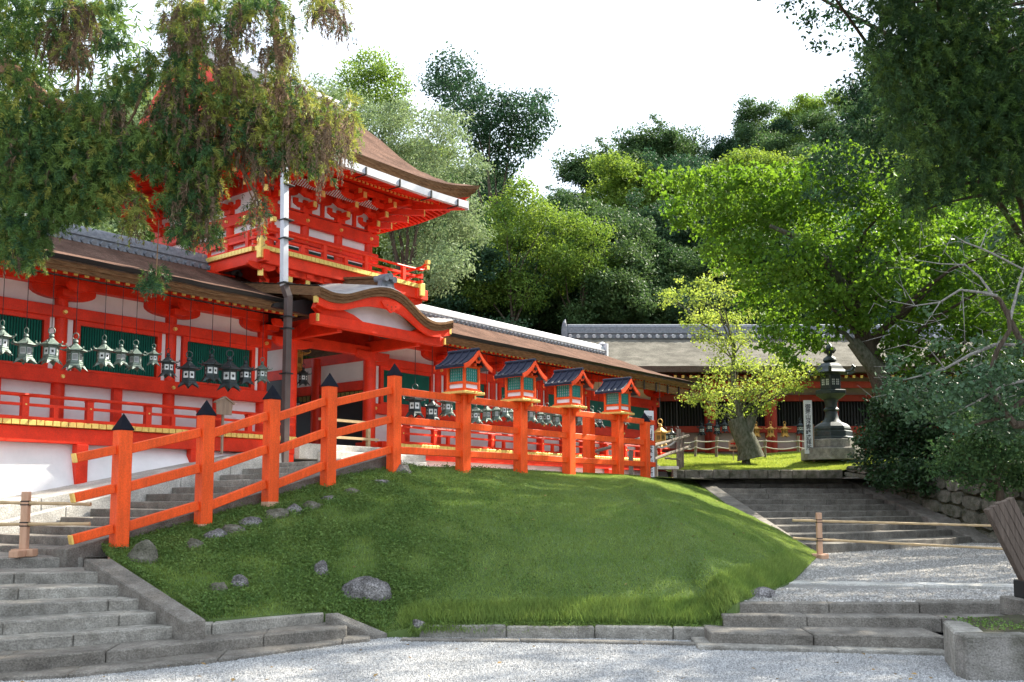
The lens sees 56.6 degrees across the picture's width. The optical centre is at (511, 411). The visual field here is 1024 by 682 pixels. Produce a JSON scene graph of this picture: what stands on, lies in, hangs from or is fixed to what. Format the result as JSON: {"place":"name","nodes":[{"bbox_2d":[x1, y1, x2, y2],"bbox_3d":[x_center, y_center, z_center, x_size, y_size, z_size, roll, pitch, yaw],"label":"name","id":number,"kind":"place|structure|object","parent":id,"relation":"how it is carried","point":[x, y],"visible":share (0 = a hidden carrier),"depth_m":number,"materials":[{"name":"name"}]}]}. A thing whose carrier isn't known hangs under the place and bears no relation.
{"place":"outdoors","nodes":[
{"label":"outdoors","id":0,"kind":"place"},
{"bbox_2d":[101,461,816,637],"bbox_3d":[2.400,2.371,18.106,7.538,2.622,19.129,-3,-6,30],"label":"grass mound","id":1,"kind":"object","parent":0,"point":[735,608],"depth_m":13.03,"materials":[{"name":"green plant"}]},
{"bbox_2d":[127,539,157,563],"bbox_3d":[-4.615,1.822,11.869,0.367,0.449,0.246,2,-6,-20],"label":"rock","id":2,"kind":"object","parent":1,"relation":"on","point":[145,550],"visible":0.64,"depth_m":11.79,"materials":[{"name":"stone"}]},
{"bbox_2d":[67,363,655,558],"bbox_3d":[-1.241,0.948,17.690,0.766,3.335,14.374,-4,-7,38],"label":"orange fence","id":3,"kind":"object","parent":1,"relation":"on","point":[122,485],"visible":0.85,"depth_m":15.05,"materials":[{"name":"paint"}]},
{"bbox_2d":[434,347,492,403],"bbox_3d":[-0.910,-0.657,17.812,0.800,1.035,0.812,-4,-7,38],"label":"post lantern","id":4,"kind":"object","parent":3,"relation":"attached to","point":[465,367],"visible":0.99,"depth_m":17.67,"materials":[{"name":"orange paint"}]},
{"bbox_2d":[493,358,547,409],"bbox_3d":[0.170,-0.533,19.157,0.800,1.035,0.812,-4,-7,38],"label":"post lantern","id":5,"kind":"object","parent":3,"relation":"attached to","point":[521,377],"visible":0.98,"depth_m":19.02,"materials":[{"name":"orange paint"}]},
{"bbox_2d":[543,367,593,415],"bbox_3d":[1.218,-0.412,20.461,0.800,1.035,0.812,-4,-7,38],"label":"post lantern","id":6,"kind":"object","parent":3,"relation":"attached to","point":[569,385],"visible":0.99,"depth_m":20.32,"materials":[{"name":"orange paint"}]},
{"bbox_2d":[594,377,639,421],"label":"post lantern","id":7,"kind":"object","parent":3,"relation":"attached to","point":[618,393],"visible":0.98,"depth_m":21.84,"materials":[{"name":"orange paint"}]},
{"bbox_2d":[342,576,391,602],"bbox_3d":[-1.799,2.267,11.751,0.681,0.475,0.360,0,-5,0],"label":"rock","id":8,"kind":"object","parent":1,"relation":"on","point":[369,587],"visible":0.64,"depth_m":11.62,"materials":[{"name":"grey stone"}]},
{"bbox_2d":[0,0,1019,208],"label":"sky","id":9,"kind":"structure","parent":0,"point":[608,64],"materials":[{"name":"white"}]},
{"bbox_2d":[0,632,1023,681],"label":"gravel yard","id":10,"kind":"structure","parent":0,"point":[523,673],"depth_m":9.10,"materials":[{"name":"grey gravel"}]},
{"bbox_2d":[0,0,366,300],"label":"cedar tree","id":11,"kind":"object","parent":10,"relation":"on","point":[83,175],"visible":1,"depth_m":8.47,"materials":[{"name":"green plant"}]},
{"bbox_2d":[0,551,386,680],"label":"stone stairs","id":12,"kind":"structure","parent":10,"relation":"on","point":[87,617],"depth_m":10.00,"materials":[{"name":"stone"}]},
{"bbox_2d":[0,492,91,557],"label":"bamboo barrier","id":13,"kind":"object","parent":12,"relation":"on","point":[24,524],"visible":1,"depth_m":12.20,"materials":[{"name":"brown wood"}]},
{"bbox_2d":[400,624,704,645],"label":"retaining wall","id":14,"kind":"structure","parent":10,"relation":"on","point":[647,632],"depth_m":10.97,"materials":[{"name":"stone"}]},
{"bbox_2d":[691,580,1013,655],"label":"stone stairs","id":15,"kind":"structure","parent":10,"relation":"on","point":[890,628],"depth_m":10.76,"materials":[{"name":"stone"}]},
{"bbox_2d":[943,614,1023,680],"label":"stone planter","id":16,"kind":"object","parent":10,"relation":"on","point":[975,653],"visible":0.78,"depth_m":8.47,"materials":[{"name":"stone"}]},
{"bbox_2d":[944,616,1023,629],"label":"moss","id":17,"kind":"object","parent":16,"relation":"on","point":[984,624],"visible":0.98,"depth_m":9.18,"materials":[{"name":"green plant"}]},
{"bbox_2d":[984,497,1023,614],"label":"leaning post","id":18,"kind":"object","parent":16,"relation":"on","point":[1005,517],"visible":0.98,"depth_m":9.89,"materials":[{"name":"wood"}]},
{"bbox_2d":[149,184,1014,476],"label":"hillside","id":19,"kind":"structure","parent":0,"point":[843,470],"depth_m":45.86,"materials":[{"name":"green plant"}]},
{"bbox_2d":[324,45,420,143],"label":"tall tree","id":20,"kind":"object","parent":19,"relation":"on","point":[379,72],"visible":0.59,"depth_m":59.52,"materials":[{"name":"green plant"}]},
{"bbox_2d":[315,228,476,357],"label":"hill tree","id":21,"kind":"object","parent":19,"relation":"on","point":[375,250],"visible":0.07,"depth_m":48.18,"materials":[{"name":"green plant"}]},
{"bbox_2d":[398,209,523,319],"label":"hill tree","id":22,"kind":"object","parent":19,"relation":"on","point":[486,225],"visible":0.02,"depth_m":50.87,"materials":[{"name":"green plant"}]},
{"bbox_2d":[414,234,549,327],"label":"hill tree","id":23,"kind":"object","parent":19,"relation":"on","point":[487,253],"visible":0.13,"depth_m":46.96,"materials":[{"name":"green plant"}]},
{"bbox_2d":[413,41,561,289],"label":"tall tree","id":24,"kind":"object","parent":19,"relation":"on","point":[476,101],"visible":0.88,"depth_m":51.90,"materials":[{"name":"green plant"}]},
{"bbox_2d":[450,170,584,324],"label":"broadleaf tree","id":25,"kind":"object","parent":19,"relation":"on","point":[526,219],"visible":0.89,"depth_m":46.93,"materials":[{"name":"green plant"}]},
{"bbox_2d":[491,249,575,335],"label":"hill tree","id":26,"kind":"object","parent":19,"relation":"on","point":[545,319],"visible":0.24,"depth_m":49.25,"materials":[{"name":"green plant"}]},
{"bbox_2d":[513,188,590,328],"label":"hill tree","id":27,"kind":"object","parent":19,"relation":"on","point":[562,203],"visible":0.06,"depth_m":57.01,"materials":[{"name":"green plant"}]},
{"bbox_2d":[527,205,630,323],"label":"broadleaf tree","id":28,"kind":"object","parent":19,"relation":"on","point":[582,225],"visible":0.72,"depth_m":47.49,"materials":[{"name":"green plant"}]},
{"bbox_2d":[548,135,658,215],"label":"hill tree","id":29,"kind":"object","parent":19,"relation":"on","point":[572,171],"visible":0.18,"depth_m":68.20,"materials":[{"name":"green plant"}]},
{"bbox_2d":[551,235,688,327],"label":"hill tree","id":30,"kind":"object","parent":19,"relation":"on","point":[632,291],"visible":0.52,"depth_m":47.32,"materials":[{"name":"green plant"}]},
{"bbox_2d":[541,189,716,334],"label":"hill tree","id":31,"kind":"object","parent":19,"relation":"on","point":[625,229],"visible":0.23,"depth_m":51.19,"materials":[{"name":"green plant"}]},
{"bbox_2d":[579,148,698,267],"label":"hill tree","id":32,"kind":"object","parent":19,"relation":"on","point":[620,174],"visible":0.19,"depth_m":61.49,"materials":[{"name":"green plant"}]},
{"bbox_2d":[607,112,717,209],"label":"hill tree","id":33,"kind":"object","parent":19,"relation":"on","point":[664,141],"visible":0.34,"depth_m":69.98,"materials":[{"name":"green plant"}]},
{"bbox_2d":[615,187,718,322],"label":"hill tree","id":34,"kind":"object","parent":19,"relation":"on","point":[682,236],"visible":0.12,"depth_m":54.28,"materials":[{"name":"green plant"}]},
{"bbox_2d":[629,147,726,287],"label":"hill tree","id":35,"kind":"object","parent":19,"relation":"on","point":[677,161],"visible":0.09,"depth_m":62.27,"materials":[{"name":"green plant"}]},
{"bbox_2d":[623,231,741,323],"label":"hill tree","id":36,"kind":"object","parent":19,"relation":"on","point":[688,263],"visible":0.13,"depth_m":51.58,"materials":[{"name":"green plant"}]},
{"bbox_2d":[649,182,781,322],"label":"hill tree","id":37,"kind":"object","parent":19,"relation":"on","point":[714,198],"visible":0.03,"depth_m":56.53,"materials":[{"name":"green plant"}]},
{"bbox_2d":[693,127,762,260],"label":"hill tree","id":38,"kind":"object","parent":19,"relation":"on","point":[716,151],"visible":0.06,"depth_m":69.37,"materials":[{"name":"green plant"}]},
{"bbox_2d":[696,143,802,280],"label":"hill tree","id":39,"kind":"object","parent":19,"relation":"on","point":[740,155],"visible":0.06,"depth_m":60.86,"materials":[{"name":"green plant"}]},
{"bbox_2d":[715,223,790,318],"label":"hill tree","id":40,"kind":"object","parent":19,"relation":"on","point":[750,262],"visible":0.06,"depth_m":51.80,"materials":[{"name":"green plant"}]},
{"bbox_2d":[720,93,794,190],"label":"hill tree","id":41,"kind":"object","parent":19,"relation":"on","point":[777,141],"visible":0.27,"depth_m":70.40,"materials":[{"name":"green plant"}]},
{"bbox_2d":[756,113,809,155],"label":"hill tree","id":42,"kind":"object","parent":19,"relation":"on","point":[784,125],"visible":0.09,"depth_m":74.71,"materials":[{"name":"green plant"}]},
{"bbox_2d":[742,276,846,323],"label":"hill tree","id":43,"kind":"object","parent":19,"relation":"on","point":[803,315],"visible":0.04,"depth_m":44.90,"materials":[{"name":"green plant"}]},
{"bbox_2d":[765,87,852,150],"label":"hill tree","id":44,"kind":"object","parent":19,"relation":"on","point":[801,103],"visible":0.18,"depth_m":76.24,"materials":[{"name":"green plant"}]},
{"bbox_2d":[788,104,849,177],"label":"hill tree","id":45,"kind":"object","parent":19,"relation":"on","point":[818,121],"visible":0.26,"depth_m":68.54,"materials":[{"name":"green plant"}]},
{"bbox_2d":[756,204,917,323],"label":"hill tree","id":46,"kind":"object","parent":19,"relation":"on","point":[852,230],"visible":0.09,"depth_m":47.09,"materials":[{"name":"green plant"}]},
{"bbox_2d":[840,90,894,142],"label":"hill tree","id":47,"kind":"object","parent":19,"relation":"on","point":[850,112],"visible":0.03,"depth_m":69.93,"materials":[{"name":"green plant"}]},
{"bbox_2d":[815,182,961,310],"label":"hill tree","id":48,"kind":"object","parent":19,"relation":"on","point":[881,189],"visible":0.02,"depth_m":51.13,"materials":[{"name":"green plant"}]},
{"bbox_2d":[842,145,938,310],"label":"hill tree","id":49,"kind":"object","parent":19,"relation":"on","point":[893,156],"visible":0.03,"depth_m":57.89,"materials":[{"name":"green plant"}]},
{"bbox_2d":[829,105,968,219],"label":"hill tree","id":50,"kind":"object","parent":19,"relation":"on","point":[876,144],"visible":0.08,"depth_m":64.64,"materials":[{"name":"green plant"}]},
{"bbox_2d":[879,248,1012,323],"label":"hill tree","id":51,"kind":"object","parent":19,"relation":"on","point":[932,289],"visible":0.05,"depth_m":47.80,"materials":[{"name":"green plant"}]},
{"bbox_2d":[656,473,719,479],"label":"courtyard path","id":52,"kind":"structure","parent":0,"point":[669,474],"depth_m":26.38,"materials":[{"name":"stone"}]},
{"bbox_2d":[0,209,308,497],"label":"shrine corridor","id":53,"kind":"object","parent":52,"relation":"on","point":[53,418],"visible":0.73,"depth_m":18.72,"materials":[{"name":"red paint"}]},
{"bbox_2d":[0,272,16,356],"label":"hanging lantern","id":54,"kind":"object","parent":53,"relation":"hanging from","point":[5,336],"visible":0.98,"depth_m":15.98,"materials":[{"name":"grey metal"}]},
{"bbox_2d":[0,309,49,367],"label":"window","id":55,"kind":"structure","parent":53,"relation":"in","point":[38,325],"depth_m":17.64,"materials":[{"name":"paint"}]},
{"bbox_2d":[11,278,40,364],"bbox_3d":[-8.351,-1.698,16.363,0.437,1.759,0.502,-3,-6,25],"label":"hanging lantern","id":56,"kind":"object","parent":53,"relation":"hanging from","point":[26,344],"visible":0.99,"depth_m":16.25,"materials":[{"name":"grey metal"}]},
{"bbox_2d":[35,269,66,365],"bbox_3d":[-8.079,-1.683,16.703,0.459,1.728,0.526,1,-5,-11],"label":"hanging lantern","id":57,"kind":"object","parent":53,"relation":"hanging from","point":[51,345],"visible":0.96,"depth_m":16.58,"materials":[{"name":"grey metal"}]},
{"bbox_2d":[59,274,91,371],"bbox_3d":[-7.809,-1.622,17.035,0.474,1.788,0.544,0,-5,4],"label":"hanging lantern","id":58,"kind":"object","parent":53,"relation":"hanging from","point":[75,351],"visible":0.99,"depth_m":16.90,"materials":[{"name":"grey metal"}]},
{"bbox_2d":[90,280,116,368],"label":"hanging lantern","id":59,"kind":"object","parent":53,"relation":"hanging from","point":[104,350],"visible":0.99,"depth_m":17.34,"materials":[{"name":"grey metal"}]},
{"bbox_2d":[71,320,161,379],"bbox_3d":[-7.902,-1.206,19.067,0.120,1.000,1.830,-4,-7,38],"label":"window","id":60,"kind":"structure","parent":53,"relation":"in","point":[90,333],"depth_m":19.03,"materials":[{"name":"paint"}]},
{"bbox_2d":[125,291,147,371],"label":"hanging lantern","id":61,"kind":"object","parent":53,"relation":"hanging from","point":[135,354],"visible":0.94,"depth_m":17.81,"materials":[{"name":"grey metal"}]},
{"bbox_2d":[158,291,179,378],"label":"hanging lantern","id":62,"kind":"object","parent":53,"relation":"hanging from","point":[168,362],"visible":1,"depth_m":18.35,"materials":[{"name":"grey metal"}]},
{"bbox_2d":[175,295,202,388],"bbox_3d":[-6.379,-1.409,18.812,0.503,1.883,0.577,2,-6,-20],"label":"hanging lantern","id":63,"kind":"object","parent":53,"relation":"hanging from","point":[188,368],"visible":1,"depth_m":18.67,"materials":[{"name":"grey metal"}]},
{"bbox_2d":[198,299,225,383],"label":"hanging lantern","id":64,"kind":"object","parent":53,"relation":"hanging from","point":[211,364],"visible":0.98,"depth_m":19.09,"materials":[{"name":"grey metal"}]},
{"bbox_2d":[180,336,255,389],"bbox_3d":[-6.447,-1.039,20.879,0.120,1.000,1.830,-4,-7,38],"label":"window","id":65,"kind":"structure","parent":53,"relation":"in","point":[200,348],"depth_m":20.80,"materials":[{"name":"paint"}]},
{"bbox_2d":[217,303,244,391],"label":"hanging lantern","id":66,"kind":"object","parent":53,"relation":"hanging from","point":[229,368],"visible":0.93,"depth_m":19.38,"materials":[{"name":"grey metal"}]},
{"bbox_2d":[237,306,257,385],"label":"hanging lantern","id":67,"kind":"object","parent":53,"relation":"hanging from","point":[245,374],"visible":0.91,"depth_m":19.73,"materials":[{"name":"grey metal"}]},
{"bbox_2d":[0,455,401,567],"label":"stone stairs","id":68,"kind":"structure","parent":52,"relation":"on","point":[53,540],"depth_m":15.38,"materials":[{"name":"stone"}]},
{"bbox_2d":[98,45,479,465],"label":"gate tower","id":69,"kind":"structure","parent":52,"relation":"on","point":[344,295],"depth_m":22.99,"materials":[{"name":"paint"}]},
{"bbox_2d":[277,168,294,461],"bbox_3d":[-4.539,-2.279,20.254,0.283,7.075,1.183,-3,-6,27],"label":"drain pipe","id":70,"kind":"object","parent":69,"relation":"attached to","point":[284,283],"visible":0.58,"depth_m":19.82,"materials":[{"name":"grey metal"}]},
{"bbox_2d":[302,304,710,476],"bbox_3d":[0.082,-0.311,31.005,6.000,5.340,16.120,-4,-7,38],"label":"shrine corridor","id":71,"kind":"object","parent":52,"relation":"on","point":[499,343],"visible":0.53,"depth_m":28.39,"materials":[{"name":"red paint"}]},
{"bbox_2d":[378,366,432,408],"bbox_3d":[-2.825,-0.621,25.389,0.120,1.000,1.970,-4,-7,38],"label":"window","id":72,"kind":"structure","parent":71,"relation":"in","point":[424,380],"depth_m":25.47,"materials":[{"name":"paint"}]},
{"bbox_2d":[403,347,426,417],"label":"hanging lantern","id":73,"kind":"object","parent":71,"relation":"hanging from","point":[414,410],"visible":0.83,"depth_m":23.54,"materials":[{"name":"grey metal"}]},
{"bbox_2d":[586,397,610,427],"bbox_3d":[3.105,0.063,32.773,0.120,1.000,1.860,-4,-7,38],"label":"window","id":74,"kind":"structure","parent":71,"relation":"in","point":[598,403],"depth_m":32.54,"materials":[{"name":"paint"}]},
{"bbox_2d":[624,403,651,431],"bbox_3d":[4.579,0.233,34.608,0.120,1.000,1.860,-4,-7,38],"label":"window","id":75,"kind":"structure","parent":71,"relation":"in","point":[638,409],"depth_m":34.54,"materials":[{"name":"paint"}]},
{"bbox_2d":[581,429,690,476],"bbox_3d":[3.498,1.086,26.271,0.714,1.632,7.447,-3,-6,28],"label":"log fence","id":76,"kind":"object","parent":52,"relation":"on","point":[680,447],"visible":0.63,"depth_m":28.40,"materials":[{"name":"wood"}]},
{"bbox_2d":[671,469,842,477],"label":"stone wall","id":77,"kind":"structure","parent":52,"relation":"on","point":[756,473],"depth_m":28.43,"materials":[{"name":"grey stone"}]},
{"bbox_2d":[661,288,757,323],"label":"hill tree","id":78,"kind":"object","parent":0,"point":[682,309],"visible":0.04,"depth_m":46.98,"materials":[{"name":"green plant"}]},
{"bbox_2d":[657,450,932,471],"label":"lawn","id":79,"kind":"structure","parent":0,"point":[755,459],"depth_m":31.77,"materials":[{"name":"green plant"}]},
{"bbox_2d":[653,271,825,463],"bbox_3d":[7.524,-1.583,31.363,5.691,6.745,3.175,0,-5,0],"label":"tree","id":80,"kind":"object","parent":79,"relation":"on","point":[741,427],"visible":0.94,"depth_m":31.05,"materials":[{"name":"yellow plant"}]},
{"bbox_2d":[684,436,803,456],"bbox_3d":[8.362,1.278,33.215,4.801,0.881,0.138,0,-5,0],"label":"rope fence","id":81,"kind":"object","parent":79,"relation":"on","point":[716,447],"visible":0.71,"depth_m":33.17,"materials":[{"name":"red wood"}]},
{"bbox_2d":[803,400,814,461],"bbox_3d":[9.593,0.616,30.688,0.320,1.983,0.073,0,-5,0],"label":"sign board","id":82,"kind":"object","parent":79,"relation":"on","point":[808,430],"visible":1,"depth_m":30.67,"materials":[{"name":"white wood"}]},
{"bbox_2d":[801,343,862,460],"bbox_3d":[10.463,-0.344,31.165,1.848,3.880,1.848,0,-5,0],"label":"stone lantern","id":83,"kind":"object","parent":79,"relation":"on","point":[833,433],"visible":0.92,"depth_m":30.75,"materials":[{"name":"stone"}]},
{"bbox_2d":[744,542,1017,601],"bbox_3d":[8.475,2.671,16.825,11.050,0.215,11.200,0,-5,0],"label":"gravel landing","id":84,"kind":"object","parent":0,"point":[791,586],"visible":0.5,"depth_m":14.53,"materials":[{"name":"grey gravel"}]},
{"bbox_2d":[693,477,997,552],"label":"stone stairs","id":85,"kind":"structure","parent":84,"relation":"on","point":[780,504],"depth_m":23.69,"materials":[{"name":"stone"}]},
{"bbox_2d":[792,513,1002,558],"bbox_3d":[7.316,2.269,17.356,4.370,0.843,0.520,0,-5,0],"label":"bamboo barrier","id":86,"kind":"object","parent":84,"relation":"on","point":[818,521],"visible":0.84,"depth_m":17.34,"materials":[{"name":"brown wood"}]},
{"bbox_2d":[843,466,1003,534],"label":"stone wall","id":87,"kind":"structure","parent":84,"relation":"on","point":[961,504],"depth_m":23.66,"materials":[{"name":"grey stone"}]},
{"bbox_2d":[860,220,1023,451],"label":"gnarled tree","id":88,"kind":"object","parent":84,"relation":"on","point":[988,382],"visible":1,"depth_m":15.30,"materials":[{"name":"green plant"}]},
{"bbox_2d":[987,485,1023,542],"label":"stone wall","id":89,"kind":"structure","parent":84,"relation":"on","point":[1018,497],"depth_m":21.86,"materials":[{"name":"grey stone"}]},
{"bbox_2d":[849,461,1022,479],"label":"shrub bed","id":90,"kind":"object","parent":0,"point":[957,474],"visible":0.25,"depth_m":24.75,"materials":[{"name":"green plant"}]},
{"bbox_2d":[636,135,1023,451],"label":"ginkgo tree","id":91,"kind":"object","parent":90,"relation":"on","point":[855,321],"visible":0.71,"depth_m":27.65,"materials":[{"name":"green plant"}]},
{"bbox_2d":[757,0,1023,243],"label":"evergreen oak","id":92,"kind":"object","parent":90,"relation":"on","point":[848,15],"visible":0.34,"depth_m":25.01,"materials":[{"name":"green plant"}]},
{"bbox_2d":[842,350,1023,497],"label":"shrub","id":93,"kind":"object","parent":90,"relation":"on","point":[877,439],"visible":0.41,"depth_m":24.92,"materials":[{"name":"green plant"}]},
{"bbox_2d":[850,0,1023,387],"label":"cedar tree","id":94,"kind":"object","parent":90,"relation":"on","point":[991,92],"visible":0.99,"depth_m":19.81,"materials":[{"name":"green plant"}]},
{"bbox_2d":[916,391,1023,501],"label":"shrub","id":95,"kind":"object","parent":90,"relation":"on","point":[994,461],"visible":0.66,"depth_m":20.25,"materials":[{"name":"green plant"}]},
{"label":"ground","id":96,"kind":"structure","parent":0,"visible":0},
{"bbox_2d":[4,68,161,240],"bbox_3d":[-17.318,-6.255,40.746,11.965,18.574,7.805,0,-5,0],"label":"tree","id":97,"kind":"object","parent":96,"relation":"on","point":[135,119],"visible":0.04,"depth_m":39.94,"materials":[{"name":"green plant"}]},
{"bbox_2d":[0,452,281,520],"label":"stone bank","id":98,"kind":"structure","parent":96,"relation":"on","point":[57,494],"depth_m":16.25,"materials":[{"name":"white paint"}]},
{"bbox_2d":[213,396,234,453],"bbox_3d":[-5.832,0.274,19.198,0.100,1.173,0.474,-4,-7,38],"label":"wooden notice","id":99,"kind":"object","parent":98,"relation":"on","point":[224,404],"visible":0.93,"depth_m":19.20,"materials":[{"name":"brown wood"}]},
{"bbox_2d":[301,70,497,301],"bbox_3d":[-4.641,-5.446,37.082,8.212,16.285,5.656,0,-5,0],"label":"pale tree","id":100,"kind":"object","parent":96,"relation":"on","point":[391,137],"visible":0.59,"depth_m":36.81,"materials":[{"name":"green plant"}]},
{"bbox_2d":[922,176,1023,359],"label":"broadleaf tree","id":101,"kind":"object","parent":96,"relation":"on","point":[964,209],"visible":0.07,"depth_m":31.73,"materials":[{"name":"green plant"}]},
{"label":"hall forecourt","id":102,"kind":"structure","parent":0,"visible":0},
{"bbox_2d":[561,319,1022,453],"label":"shrine hall","id":103,"kind":"structure","parent":102,"relation":"on","point":[668,350],"depth_m":37.92,"materials":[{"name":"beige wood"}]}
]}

